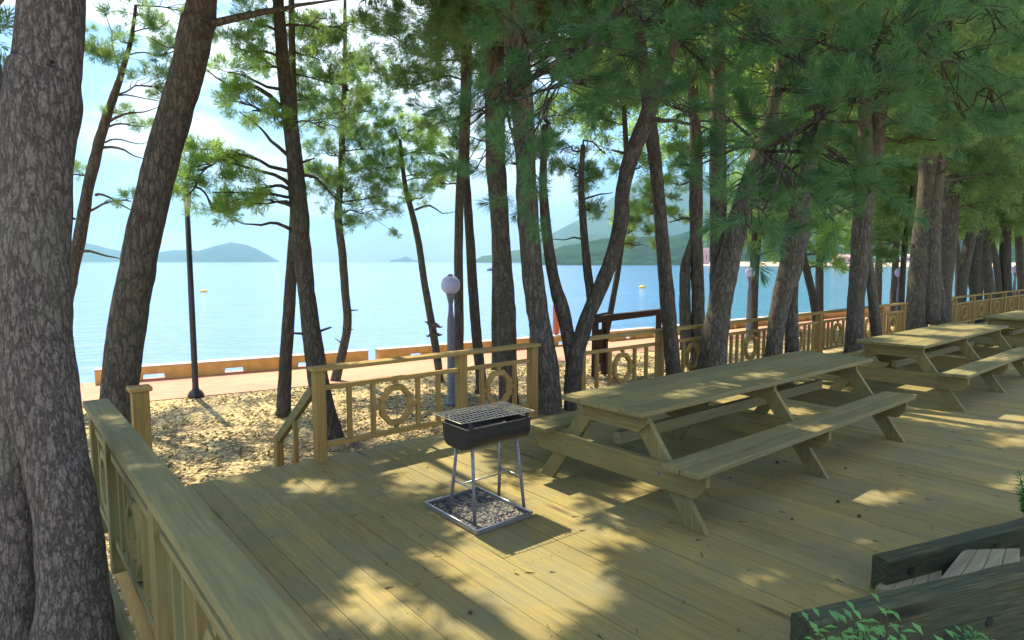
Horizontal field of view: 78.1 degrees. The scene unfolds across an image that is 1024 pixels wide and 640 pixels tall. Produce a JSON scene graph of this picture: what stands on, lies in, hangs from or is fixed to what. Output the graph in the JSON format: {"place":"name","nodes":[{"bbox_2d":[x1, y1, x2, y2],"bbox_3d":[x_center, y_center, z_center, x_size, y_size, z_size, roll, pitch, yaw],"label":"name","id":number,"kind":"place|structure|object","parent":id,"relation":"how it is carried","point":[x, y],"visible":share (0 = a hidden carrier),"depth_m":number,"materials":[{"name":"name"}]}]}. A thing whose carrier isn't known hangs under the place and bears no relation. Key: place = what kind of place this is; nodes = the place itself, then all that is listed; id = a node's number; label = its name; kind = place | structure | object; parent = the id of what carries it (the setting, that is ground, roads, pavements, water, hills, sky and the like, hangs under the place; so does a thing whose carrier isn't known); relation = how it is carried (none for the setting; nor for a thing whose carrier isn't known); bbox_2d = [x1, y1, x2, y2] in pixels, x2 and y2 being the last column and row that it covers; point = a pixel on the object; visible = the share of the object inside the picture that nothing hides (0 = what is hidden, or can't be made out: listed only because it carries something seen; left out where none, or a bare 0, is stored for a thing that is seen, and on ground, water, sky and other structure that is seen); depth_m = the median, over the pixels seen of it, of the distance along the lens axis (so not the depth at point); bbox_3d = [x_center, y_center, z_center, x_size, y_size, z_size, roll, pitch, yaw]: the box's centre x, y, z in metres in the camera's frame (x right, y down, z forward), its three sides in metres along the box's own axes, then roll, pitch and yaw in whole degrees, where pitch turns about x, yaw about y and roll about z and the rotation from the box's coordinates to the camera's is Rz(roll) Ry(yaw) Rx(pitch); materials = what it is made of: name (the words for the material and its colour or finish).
{"place":"outdoors","nodes":[
{"label":"outdoors","id":0,"kind":"place"},
{"bbox_2d":[81,243,195,261],"bbox_3d":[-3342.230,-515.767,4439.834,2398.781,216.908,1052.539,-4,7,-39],"label":"hills","id":1,"kind":"structure","parent":0,"point":[173,256],"depth_m":4570.38,"materials":[{"name":"blue"}]},
{"bbox_2d":[185,242,278,261],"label":"island","id":2,"kind":"structure","parent":0,"point":[231,252],"depth_m":3988.22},
{"bbox_2d":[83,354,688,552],"bbox_3d":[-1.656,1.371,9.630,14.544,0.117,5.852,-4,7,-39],"label":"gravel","id":3,"kind":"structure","parent":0,"point":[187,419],"depth_m":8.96,"materials":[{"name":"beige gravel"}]},
{"bbox_2d":[390,256,417,261],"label":"islet","id":4,"kind":"object","parent":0,"point":[405,259],"visible":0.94,"depth_m":5530.00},
{"bbox_2d":[0,0,850,261],"label":"sky","id":5,"kind":"structure","parent":0,"point":[118,169],"materials":[{"name":"blue"}]},
{"bbox_2d":[82,331,811,407],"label":"quay face","id":6,"kind":"object","parent":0,"point":[302,386],"visible":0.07,"depth_m":13.21},
{"bbox_2d":[80,314,886,406],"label":"promenade","id":7,"kind":"structure","parent":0,"point":[225,383],"depth_m":12.40,"materials":[{"name":"beige concrete"}]},
{"bbox_2d":[70,0,218,302],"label":"pine tree","id":8,"kind":"object","parent":7,"relation":"on","point":[105,53],"visible":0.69,"depth_m":9.93,"materials":[{"name":"green plant"}]},
{"bbox_2d":[184,183,204,397],"bbox_3d":[-5.289,-0.489,10.398,0.260,3.555,0.260,-4,7,-39],"label":"street lamp","id":9,"kind":"object","parent":7,"relation":"on","point":[195,392],"visible":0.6,"depth_m":10.40,"materials":[{"name":"brown metal"}]},
{"bbox_2d":[94,349,368,384],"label":"seawall beam","id":10,"kind":"structure","parent":7,"relation":"on","point":[170,370],"depth_m":12.68,"materials":[{"name":"concrete"}]},
{"bbox_2d":[285,0,419,383],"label":"pine tree","id":11,"kind":"object","parent":7,"relation":"on","point":[336,179],"visible":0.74,"depth_m":11.92,"materials":[{"name":"green plant"}]},
{"bbox_2d":[375,334,561,358],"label":"seawall beam","id":12,"kind":"structure","parent":7,"relation":"on","point":[390,352],"depth_m":14.77,"materials":[{"name":"concrete"}]},
{"bbox_2d":[553,305,558,334],"bbox_3d":[1.191,0.104,17.023,0.180,1.150,0.100,-4,7,-39],"label":"life ring stand","id":13,"kind":"object","parent":7,"relation":"on","point":[555,327],"visible":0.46,"depth_m":16.96,"materials":[{"name":"orange paint"}]},
{"bbox_2d":[609,327,654,340],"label":"seawall beam","id":14,"kind":"structure","parent":7,"relation":"on","point":[630,330],"depth_m":18.49,"materials":[{"name":"concrete"}]},
{"bbox_2d":[569,13,854,338],"bbox_3d":[4.151,-5.915,20.599,11.930,13.006,6.590,4,7,38],"label":"pine tree","id":15,"kind":"object","parent":7,"relation":"on","point":[752,237],"visible":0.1,"depth_m":18.93,"materials":[{"name":"green plant"}]},
{"bbox_2d":[677,316,767,333],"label":"seawall beam","id":16,"kind":"structure","parent":7,"relation":"on","point":[744,324],"depth_m":21.68,"materials":[{"name":"concrete"}]},
{"bbox_2d":[636,60,852,288],"bbox_3d":[7.141,-5.707,20.984,6.612,12.288,9.107,-4,7,-39],"label":"pine tree","id":17,"kind":"object","parent":7,"relation":"on","point":[755,211],"visible":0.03,"depth_m":19.76,"materials":[{"name":"green plant"}]},
{"bbox_2d":[766,310,846,320],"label":"seawall beam","id":18,"kind":"structure","parent":7,"relation":"on","point":[829,315],"depth_m":25.20,"materials":[{"name":"orange wood"}]},
{"bbox_2d":[864,306,888,313],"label":"seawall beam","id":19,"kind":"structure","parent":7,"relation":"on","point":[867,310],"depth_m":27.23,"materials":[{"name":"orange wood"}]},
{"bbox_2d":[814,138,941,304],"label":"pine tree","id":20,"kind":"object","parent":7,"relation":"on","point":[878,276],"visible":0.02,"depth_m":24.75,"materials":[{"name":"green plant"}]},
{"bbox_2d":[887,173,960,295],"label":"pine tree","id":21,"kind":"object","parent":7,"relation":"on","point":[957,259],"depth_m":28.63,"materials":[{"name":"brown plant"}]},
{"bbox_2d":[969,140,1021,297],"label":"pine tree","id":22,"kind":"object","parent":7,"relation":"on","point":[996,270],"depth_m":22.91,"materials":[{"name":"brown plant"}]},
{"bbox_2d":[83,324,929,639],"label":"ground","id":23,"kind":"structure","parent":0,"point":[359,392],"depth_m":9.06,"materials":[{"name":"beige sand"}]},
{"bbox_2d":[0,0,117,639],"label":"pine tree","id":24,"kind":"object","parent":23,"relation":"on","point":[54,578],"visible":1,"depth_m":2.80,"materials":[{"name":"brown plant"}]},
{"bbox_2d":[115,571,154,639],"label":"deck base","id":25,"kind":"object","parent":23,"relation":"on","point":[144,629],"depth_m":3.89,"materials":[{"name":"brown wood"}]},
{"bbox_2d":[185,322,1023,639],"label":"deck","id":26,"kind":"structure","parent":25,"relation":"on","point":[327,566],"depth_m":4.17,"materials":[{"name":"brown wood"}]},
{"bbox_2d":[82,398,317,639],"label":"wooden railing","id":27,"kind":"object","parent":26,"relation":"attached to","point":[180,558],"visible":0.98,"depth_m":2.45,"materials":[{"name":"brown wood"}]},
{"bbox_2d":[307,342,540,462],"bbox_3d":[-0.728,0.771,6.305,2.620,0.880,0.140,-4,7,-39],"label":"wooden railing","id":28,"kind":"object","parent":26,"relation":"on","point":[319,388],"visible":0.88,"depth_m":6.09,"materials":[{"name":"brown wood"}]},
{"bbox_2d":[425,487,532,534],"bbox_3d":[-0.241,1.324,4.423,0.484,0.039,0.634,-4,7,-39],"label":"ash tray","id":29,"kind":"object","parent":26,"relation":"on","point":[494,511],"visible":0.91,"depth_m":4.41,"materials":[{"name":"metal"}]},
{"bbox_2d":[433,401,533,525],"bbox_3d":[-0.190,0.987,4.383,0.605,0.712,0.364,-4,7,-36],"label":"barbecue grill","id":30,"kind":"object","parent":29,"relation":"on","point":[476,429],"visible":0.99,"depth_m":4.32,"materials":[{"name":"black metal"}]},
{"bbox_2d":[404,0,1023,287],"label":"pine tree","id":31,"kind":"object","parent":26,"relation":"on","point":[935,16],"visible":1,"depth_m":3.37,"materials":[{"name":"green plant"}]},
{"bbox_2d":[530,350,915,535],"bbox_3d":[2.057,0.853,5.693,3.750,0.750,1.670,-4,7,-39],"label":"picnic table","id":32,"kind":"object","parent":26,"relation":"on","point":[683,400],"visible":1,"depth_m":5.04,"materials":[{"name":"brown wood"}]},
{"bbox_2d":[581,302,907,390],"bbox_3d":[4.763,0.353,10.818,10.360,0.880,0.140,-4,7,-39],"label":"wooden railing","id":33,"kind":"object","parent":26,"relation":"on","point":[819,324],"visible":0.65,"depth_m":9.75,"materials":[{"name":"brown wood"}]},
{"bbox_2d":[801,593,954,639],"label":"leafy shrub","id":34,"kind":"object","parent":26,"relation":"on","point":[862,629],"visible":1,"depth_m":1.92,"materials":[{"name":"green plant"}]},
{"bbox_2d":[790,561,1023,639],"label":"old timber","id":35,"kind":"object","parent":26,"relation":"on","point":[988,602],"visible":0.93,"depth_m":2.65,"materials":[{"name":"grey wood"}]},
{"bbox_2d":[829,322,1023,411],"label":"picnic table","id":36,"kind":"object","parent":26,"relation":"on","point":[924,348],"visible":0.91,"depth_m":8.24,"materials":[{"name":"brown wood"}]},
{"bbox_2d":[870,517,1023,588],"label":"old timber","id":37,"kind":"object","parent":26,"relation":"on","point":[909,562],"visible":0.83,"depth_m":3.47,"materials":[{"name":"grey wood"}]},
{"bbox_2d":[875,548,1019,593],"bbox_3d":[2.395,1.372,3.399,1.009,0.129,0.345,-1,5,-12],"label":"wooden step","id":38,"kind":"object","parent":26,"relation":"on","point":[968,561],"visible":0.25,"depth_m":3.40,"materials":[{"name":"grey wood"}]},
{"bbox_2d":[950,625,994,639],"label":"leafy shrub","id":39,"kind":"object","parent":26,"relation":"on","point":[967,634],"visible":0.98,"depth_m":2.61,"materials":[{"name":"green plant"}]},
{"bbox_2d":[930,289,1023,325],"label":"wooden railing","id":40,"kind":"object","parent":26,"relation":"on","point":[973,308],"visible":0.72,"depth_m":18.03,"materials":[{"name":"brown wood"}]},
{"bbox_2d":[968,309,1023,346],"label":"picnic table","id":41,"kind":"object","parent":26,"relation":"on","point":[1013,334],"visible":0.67,"depth_m":11.52,"materials":[{"name":"brown wood"}]},
{"bbox_2d":[1012,465,1023,512],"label":"leafy shrub","id":42,"kind":"object","parent":26,"relation":"on","point":[1021,494],"visible":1,"depth_m":4.16,"materials":[{"name":"green plant"}]},
{"bbox_2d":[799,5,1023,330],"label":"pine tree","id":43,"kind":"object","parent":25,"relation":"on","point":[925,298],"visible":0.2,"depth_m":14.10,"materials":[{"name":"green plant"}]},
{"bbox_2d":[832,30,1023,324],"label":"pine tree","id":44,"kind":"object","parent":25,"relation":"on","point":[952,209],"visible":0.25,"depth_m":15.35,"materials":[{"name":"green plant"}]},
{"bbox_2d":[126,384,152,449],"bbox_3d":[-2.744,1.143,4.707,0.150,1.315,0.150,-4,7,-39],"label":"wooden post","id":45,"kind":"object","parent":23,"relation":"on","point":[140,409],"visible":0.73,"depth_m":4.62,"materials":[{"name":"brown wood"}]},
{"bbox_2d":[99,0,338,424],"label":"pine tree","id":46,"kind":"object","parent":23,"relation":"on","point":[128,316],"visible":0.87,"depth_m":5.88,"materials":[{"name":"brown plant"}]},
{"bbox_2d":[133,0,389,440],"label":"pine tree","id":47,"kind":"object","parent":23,"relation":"on","point":[236,85],"visible":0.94,"depth_m":8.00,"materials":[{"name":"green plant"}]},
{"bbox_2d":[273,386,311,467],"bbox_3d":[-2.043,1.125,5.935,0.070,1.165,0.984,-4,7,-39],"label":"stair handrail","id":48,"kind":"object","parent":23,"relation":"on","point":[295,414],"visible":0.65,"depth_m":5.91,"materials":[{"name":"brown wood"}]},
{"bbox_2d":[252,0,386,416],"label":"pine tree","id":49,"kind":"object","parent":23,"relation":"on","point":[283,404],"visible":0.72,"depth_m":9.58,"materials":[{"name":"green plant"}]},
{"bbox_2d":[358,110,457,381],"bbox_3d":[-1.270,-4.562,13.725,2.442,11.299,7.334,1,5,14],"label":"pine tree","id":50,"kind":"object","parent":23,"relation":"on","point":[426,146],"visible":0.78,"depth_m":11.94,"materials":[{"name":"green plant"}]},
{"bbox_2d":[338,0,504,350],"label":"pine tree","id":51,"kind":"object","parent":23,"relation":"on","point":[399,76],"visible":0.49,"depth_m":10.72,"materials":[{"name":"green plant"}]},
{"bbox_2d":[441,274,459,405],"bbox_3d":[-0.955,0.310,9.879,0.300,2.059,0.300,-4,7,-39],"label":"globe lamp","id":52,"kind":"object","parent":23,"relation":"on","point":[450,285],"visible":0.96,"depth_m":9.82,"materials":[{"name":"grey metal"}]},
{"bbox_2d":[362,0,581,412],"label":"pine tree","id":53,"kind":"object","parent":23,"relation":"on","point":[503,322],"visible":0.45,"depth_m":8.88,"materials":[{"name":"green plant"}]},
{"bbox_2d":[419,34,595,393],"bbox_3d":[-0.298,-3.562,11.516,3.106,9.636,3.530,-4,7,-39],"label":"pine tree","id":54,"kind":"object","parent":23,"relation":"on","point":[475,322],"visible":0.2,"depth_m":10.94,"materials":[{"name":"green plant"}]},
{"bbox_2d":[381,0,636,414],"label":"pine tree","id":55,"kind":"object","parent":23,"relation":"on","point":[549,387],"visible":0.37,"depth_m":7.30,"materials":[{"name":"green plant"}]},
{"bbox_2d":[88,362,1023,638],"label":"fallen needles","id":56,"kind":"object","parent":23,"relation":"on","point":[364,448],"visible":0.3,"depth_m":7.93,"materials":[{"name":"brown plant"}]},
{"bbox_2d":[531,16,710,371],"bbox_3d":[1.701,-5.237,16.261,5.464,12.096,9.441,-1,5,-15],"label":"pine tree","id":57,"kind":"object","parent":23,"relation":"on","point":[605,114],"visible":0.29,"depth_m":12.95,"materials":[{"name":"green plant"}]},
{"bbox_2d":[591,308,661,376],"bbox_3d":[2.460,0.432,13.243,0.140,1.194,2.880,5,7,42],"label":"timber stand","id":58,"kind":"object","parent":23,"relation":"on","point":[604,320],"visible":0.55,"depth_m":12.52,"materials":[{"name":"brown wood"}]},
{"bbox_2d":[567,0,789,370],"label":"pine tree","id":59,"kind":"object","parent":23,"relation":"on","point":[693,257],"visible":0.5,"depth_m":10.94,"materials":[{"name":"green plant"}]},
{"bbox_2d":[540,0,849,374],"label":"pine tree","id":60,"kind":"object","parent":23,"relation":"on","point":[668,318],"visible":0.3,"depth_m":8.22,"materials":[{"name":"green plant"}]},
{"bbox_2d":[603,0,885,369],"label":"pine tree","id":61,"kind":"object","parent":23,"relation":"on","point":[725,254],"visible":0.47,"depth_m":8.71,"materials":[{"name":"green plant"}]},
{"bbox_2d":[745,267,754,339],"bbox_3d":[6.789,-0.471,18.082,0.280,2.100,0.280,-4,7,-39],"label":"globe lamp","id":62,"kind":"object","parent":23,"relation":"on","point":[748,273],"visible":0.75,"depth_m":18.02,"materials":[{"name":"white metal"}]},
{"bbox_2d":[535,0,979,410],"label":"pine tree","id":63,"kind":"object","parent":23,"relation":"on","point":[575,343],"visible":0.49,"depth_m":7.47,"materials":[{"name":"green plant"}]},
{"bbox_2d":[676,6,873,352],"bbox_3d":[5.450,-3.697,14.513,4.258,9.354,5.278,-2,6,-21],"label":"pine tree","id":64,"kind":"object","parent":23,"relation":"on","point":[838,262],"visible":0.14,"depth_m":12.97,"materials":[{"name":"green plant"}]},
{"bbox_2d":[704,109,961,328],"bbox_3d":[9.813,-5.578,20.572,7.415,12.132,6.339,0,5,-5],"label":"pine tree","id":65,"kind":"object","parent":23,"relation":"on","point":[819,280],"visible":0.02,"depth_m":20.30,"materials":[{"name":"green plant"}]},
{"bbox_2d":[745,0,1023,356],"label":"pine tree","id":66,"kind":"object","parent":23,"relation":"on","point":[783,316],"visible":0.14,"depth_m":9.48,"materials":[{"name":"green plant"}]},
{"bbox_2d":[752,2,1023,353],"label":"pine tree","id":67,"kind":"object","parent":23,"relation":"on","point":[861,279],"visible":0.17,"depth_m":11.29,"materials":[{"name":"green plant"}]},
{"bbox_2d":[894,267,899,313],"bbox_3d":[12.298,-0.644,20.080,0.300,2.075,0.300,-4,7,-39],"label":"globe lamp","id":68,"kind":"object","parent":23,"relation":"on","point":[897,272],"visible":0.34,"depth_m":20.02,"materials":[{"name":"white metal"}]},
{"bbox_2d":[823,127,1014,325],"bbox_3d":[13.855,-5.584,22.199,6.572,11.836,6.244,1,5,9],"label":"pine tree","id":69,"kind":"object","parent":23,"relation":"on","point":[893,287],"visible":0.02,"depth_m":22.16,"materials":[{"name":"green plant"}]},
{"bbox_2d":[843,66,1023,327],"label":"pine tree","id":70,"kind":"object","parent":23,"relation":"on","point":[886,254],"visible":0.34,"depth_m":17.93,"materials":[{"name":"green plant"}]},
{"bbox_2d":[903,116,1022,323],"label":"pine tree","id":71,"kind":"object","parent":23,"relation":"on","point":[974,283],"visible":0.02,"depth_m":19.86,"materials":[{"name":"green plant"}]},
{"bbox_2d":[903,187,1023,321],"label":"pine tree","id":72,"kind":"object","parent":23,"relation":"on","point":[987,273],"visible":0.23,"depth_m":20.59,"materials":[{"name":"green plant"}]},
{"bbox_2d":[908,54,1023,322],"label":"pine tree","id":73,"kind":"object","parent":23,"relation":"on","point":[966,254],"visible":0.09,"depth_m":18.87,"materials":[{"name":"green plant"}]},
{"bbox_2d":[941,218,1023,298],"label":"pine tree","id":74,"kind":"object","parent":23,"relation":"on","point":[1013,241],"visible":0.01,"depth_m":25.16,"materials":[{"name":"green plant"}]},
{"bbox_2d":[961,233,1014,252],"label":"pine tree","id":75,"kind":"object","parent":23,"relation":"on","point":[998,244],"depth_m":30.07,"materials":[{"name":"green plant"}]},
{"bbox_2d":[999,133,1022,304],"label":"pine tree","id":76,"kind":"object","parent":23,"relation":"on","point":[1005,257],"depth_m":22.85,"materials":[{"name":"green plant"}]},
{"bbox_2d":[1011,265,1015,295],"bbox_3d":[20.746,-1.210,26.081,0.300,2.094,0.300,-4,7,-39],"label":"globe lamp","id":77,"kind":"object","parent":23,"relation":"on","point":[1013,269],"visible":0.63,"depth_m":26.01,"materials":[{"name":"grey paint"}]},
{"bbox_2d":[1014,228,1023,294],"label":"pine tree","id":78,"kind":"object","parent":23,"relation":"on","point":[1019,253],"visible":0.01,"depth_m":24.90,"materials":[{"name":"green plant"}]},
{"bbox_2d":[73,262,1016,382],"bbox_3d":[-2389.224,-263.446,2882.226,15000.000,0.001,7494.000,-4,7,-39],"label":"sea","id":79,"kind":"structure","parent":0,"point":[238,309],"depth_m":57.96,"materials":[{"name":"liquid"}]},
{"bbox_2d":[476,234,650,262],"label":"headland","id":80,"kind":"structure","parent":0,"point":[515,256],"depth_m":2006.35,"materials":[{"name":"green plant"}]},
{"bbox_2d":[541,172,849,246],"bbox_3d":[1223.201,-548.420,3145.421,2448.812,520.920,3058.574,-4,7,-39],"label":"mountain","id":81,"kind":"structure","parent":0,"point":[598,227],"depth_m":2948.98,"materials":[{"name":"green plant"}]},
{"bbox_2d":[542,199,1014,264],"bbox_3d":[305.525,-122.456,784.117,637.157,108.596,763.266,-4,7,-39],"label":"wooded shore","id":82,"kind":"structure","parent":0,"point":[642,254],"depth_m":670.58,"materials":[{"name":"green plant"}]},
{"bbox_2d":[703,262,1015,266],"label":"beach","id":83,"kind":"structure","parent":0,"point":[773,264],"depth_m":531.72,"materials":[{"name":"beige sand"}]},
{"bbox_2d":[703,248,708,263],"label":"shore tower","id":84,"kind":"structure","parent":83,"relation":"on","point":[706,255],"depth_m":569.45,"materials":[{"name":"white paint"}]},
{"bbox_2d":[832,254,849,263],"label":"shore house","id":85,"kind":"structure","parent":83,"relation":"on","point":[847,259],"depth_m":541.10,"materials":[{"name":"white paint"}]}
]}

